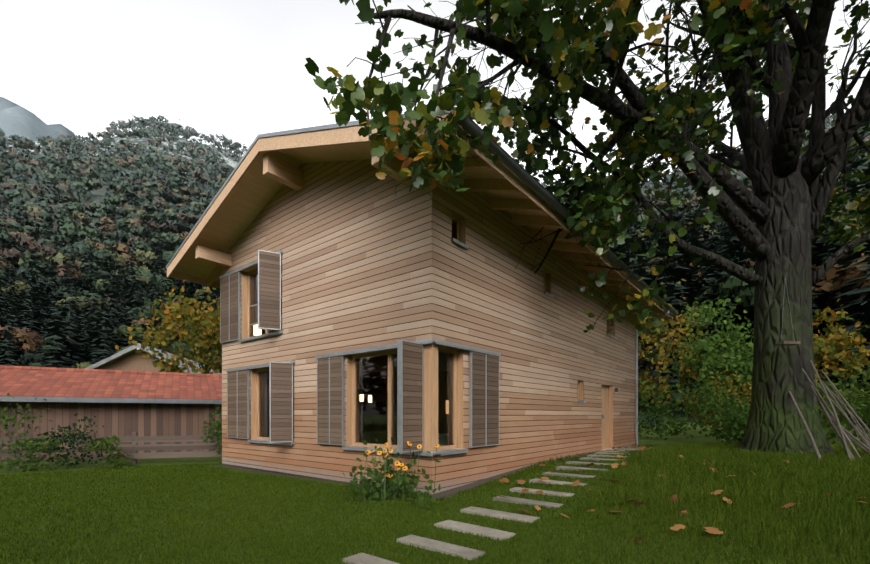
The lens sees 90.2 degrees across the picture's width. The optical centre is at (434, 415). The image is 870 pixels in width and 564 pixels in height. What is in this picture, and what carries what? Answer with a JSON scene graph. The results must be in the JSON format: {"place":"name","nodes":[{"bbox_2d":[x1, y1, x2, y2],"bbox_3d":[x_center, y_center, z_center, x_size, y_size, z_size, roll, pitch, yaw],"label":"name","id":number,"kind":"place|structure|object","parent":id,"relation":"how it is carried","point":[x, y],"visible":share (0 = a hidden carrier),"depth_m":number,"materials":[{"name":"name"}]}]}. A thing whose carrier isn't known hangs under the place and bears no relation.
{"place":"outdoors","nodes":[
{"label":"outdoors","id":0,"kind":"place"},
{"bbox_2d":[0,97,77,140],"bbox_3d":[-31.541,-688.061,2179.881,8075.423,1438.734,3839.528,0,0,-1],"label":"mountain","id":1,"kind":"structure","parent":0,"point":[16,119],"depth_m":1795.61,"materials":[{"name":"grey stone"}]},
{"bbox_2d":[0,425,869,563],"bbox_3d":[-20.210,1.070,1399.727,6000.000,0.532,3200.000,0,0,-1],"label":"ground","id":2,"kind":"structure","parent":0,"point":[677,439],"depth_m":5.30,"materials":[{"name":"green plant"}]},
{"bbox_2d":[0,393,53,473],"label":"fence bush leaves","id":3,"kind":"object","parent":2,"relation":"on","point":[6,419],"visible":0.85,"depth_m":10.07,"materials":[{"name":"green plant"}]},
{"bbox_2d":[0,431,79,471],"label":"fence bush leaves","id":4,"kind":"object","parent":2,"relation":"on","point":[56,443],"visible":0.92,"depth_m":10.03,"materials":[{"name":"green plant"}]},
{"bbox_2d":[40,414,111,468],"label":"fence bush leaves","id":5,"kind":"object","parent":2,"relation":"on","point":[72,436],"visible":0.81,"depth_m":10.39,"materials":[{"name":"green plant"}]},
{"bbox_2d":[80,434,131,467],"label":"fence bush leaves","id":6,"kind":"object","parent":2,"relation":"on","point":[108,444],"visible":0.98,"depth_m":10.47,"materials":[{"name":"green plant"}]},
{"bbox_2d":[0,365,221,455],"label":"shed","id":7,"kind":"structure","parent":2,"relation":"on","point":[127,403],"depth_m":13.92,"materials":[{"name":"wood"}]},
{"bbox_2d":[0,432,221,468],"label":"fence","id":8,"kind":"object","parent":2,"relation":"on","point":[134,439],"visible":0.58,"depth_m":11.39,"materials":[{"name":"brown wood"}]},
{"bbox_2d":[85,343,221,374],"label":"neighboring house","id":9,"kind":"structure","parent":2,"relation":"on","point":[129,359],"depth_m":33.92,"materials":[{"name":"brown wood"}]},
{"bbox_2d":[115,287,221,373],"bbox_3d":[-13.402,-3.097,24.722,7.514,9.217,7.139,0,0,-1],"label":"yellow tree","id":10,"kind":"object","parent":2,"relation":"on","point":[206,329],"depth_m":22.89,"materials":[{"name":"plant"}]},
{"bbox_2d":[201,401,221,460],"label":"fence bush leaves","id":11,"kind":"object","parent":2,"relation":"on","point":[218,426],"visible":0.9,"depth_m":11.38,"materials":[{"name":"green plant"}]},
{"bbox_2d":[343,437,443,507],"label":"flower bush leaves","id":12,"kind":"object","parent":2,"relation":"on","point":[406,482],"visible":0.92,"depth_m":6.51,"materials":[{"name":"green plant"}]},
{"bbox_2d":[359,441,439,502],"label":"flowers","id":13,"kind":"object","parent":2,"relation":"on","point":[397,463],"visible":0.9,"depth_m":6.51,"materials":[{"name":"orange plant"}]},
{"bbox_2d":[218,450,604,497],"bbox_3d":[-0.170,1.161,12.018,7.792,0.306,8.203,0,0,40],"label":"foundation","id":14,"kind":"object","parent":2,"relation":"on","point":[442,494],"visible":0.62,"depth_m":7.86,"materials":[{"name":"grey concrete"}]},
{"bbox_2d":[165,109,677,493],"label":"house","id":15,"kind":"structure","parent":2,"relation":"on","point":[360,301],"depth_m":8.70,"materials":[{"name":"brown wood"}]},
{"bbox_2d":[343,448,639,563],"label":"path stones","id":16,"kind":"object","parent":2,"relation":"on","point":[435,546],"visible":0.42,"depth_m":5.06,"materials":[{"name":"grey stone"}]},
{"bbox_2d":[304,0,869,454],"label":"tree","id":17,"kind":"object","parent":2,"relation":"on","point":[616,24],"depth_m":7.95,"materials":[{"name":"green plant"}]},
{"bbox_2d":[638,351,656,387],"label":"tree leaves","id":18,"kind":"object","parent":2,"relation":"on","point":[646,376],"depth_m":30.49,"materials":[{"name":"green plant"}]},
{"bbox_2d":[638,377,676,437],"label":"shrub leaves","id":19,"kind":"object","parent":2,"relation":"on","point":[648,412],"visible":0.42,"depth_m":22.35,"materials":[{"name":"green plant"}]},
{"bbox_2d":[636,294,708,431],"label":"tree leaves","id":20,"kind":"object","parent":2,"relation":"on","point":[670,333],"depth_m":29.70,"materials":[{"name":"green plant"}]},
{"bbox_2d":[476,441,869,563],"bbox_3d":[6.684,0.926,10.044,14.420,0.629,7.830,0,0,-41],"label":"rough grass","id":21,"kind":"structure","parent":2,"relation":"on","point":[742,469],"depth_m":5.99,"materials":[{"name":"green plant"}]},
{"bbox_2d":[499,444,869,541],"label":"fallen leaves","id":22,"kind":"object","parent":2,"relation":"on","point":[677,527],"visible":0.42,"depth_m":5.55,"materials":[{"name":"brown plant"}]},
{"bbox_2d":[650,373,750,439],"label":"shrub leaves","id":23,"kind":"object","parent":2,"relation":"on","point":[704,407],"visible":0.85,"depth_m":20.02,"materials":[{"name":"green plant"}]},
{"bbox_2d":[666,283,753,430],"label":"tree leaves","id":24,"kind":"object","parent":2,"relation":"on","point":[711,315],"depth_m":30.81,"materials":[{"name":"green plant"}]},
{"bbox_2d":[675,369,751,431],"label":"shrub leaves","id":25,"kind":"object","parent":2,"relation":"on","point":[728,382],"visible":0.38,"depth_m":21.70,"materials":[{"name":"green plant"}]},
{"bbox_2d":[679,322,752,424],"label":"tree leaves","id":26,"kind":"object","parent":2,"relation":"on","point":[733,361],"depth_m":25.70,"materials":[{"name":"green plant"}]},
{"bbox_2d":[707,396,749,442],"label":"shrub leaves","id":27,"kind":"object","parent":2,"relation":"on","point":[738,422],"visible":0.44,"depth_m":16.72,"materials":[{"name":"green plant"}]},
{"bbox_2d":[745,380,867,433],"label":"shrub leaves","id":28,"kind":"object","parent":2,"relation":"on","point":[844,397],"visible":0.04,"depth_m":22.14,"materials":[{"name":"green plant"}]},
{"bbox_2d":[750,299,869,385],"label":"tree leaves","id":29,"kind":"object","parent":2,"relation":"on","point":[825,348],"depth_m":25.40,"materials":[{"name":"plant"}]},
{"bbox_2d":[776,278,869,460],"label":"wooden poles","id":30,"kind":"object","parent":2,"relation":"on","point":[844,433],"visible":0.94,"depth_m":8.21,"materials":[{"name":"brown wood"}]},
{"bbox_2d":[816,364,869,443],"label":"shrub leaves","id":31,"kind":"object","parent":2,"relation":"on","point":[828,429],"visible":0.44,"depth_m":14.12,"materials":[{"name":"green plant"}]},
{"bbox_2d":[817,378,869,433],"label":"shrub leaves","id":32,"kind":"object","parent":2,"relation":"on","point":[850,401],"visible":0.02,"depth_m":18.75,"materials":[{"name":"green plant"}]},
{"bbox_2d":[819,353,869,437],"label":"shrub leaves","id":33,"kind":"object","parent":2,"relation":"on","point":[852,389],"visible":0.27,"depth_m":16.05,"materials":[{"name":"green plant"}]},
{"bbox_2d":[827,369,869,442],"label":"shrub leaves","id":34,"kind":"object","parent":2,"relation":"on","point":[864,418],"visible":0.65,"depth_m":14.21,"materials":[{"name":"green plant"}]},
{"bbox_2d":[0,131,869,424],"bbox_3d":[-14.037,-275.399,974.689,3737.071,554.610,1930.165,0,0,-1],"label":"hillside","id":35,"kind":"structure","parent":0,"point":[102,191],"depth_m":421.70,"materials":[{"name":"green plant"}]},
{"bbox_2d":[0,112,869,403],"bbox_3d":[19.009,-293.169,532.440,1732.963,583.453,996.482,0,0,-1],"label":"forest trees","id":36,"kind":"object","parent":35,"relation":"on","point":[28,334],"visible":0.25,"depth_m":190.31,"materials":[{"name":"green plant"}]},
{"bbox_2d":[0,0,869,192],"label":"sky","id":37,"kind":"structure","parent":0,"point":[235,68],"materials":[{"name":"white"}]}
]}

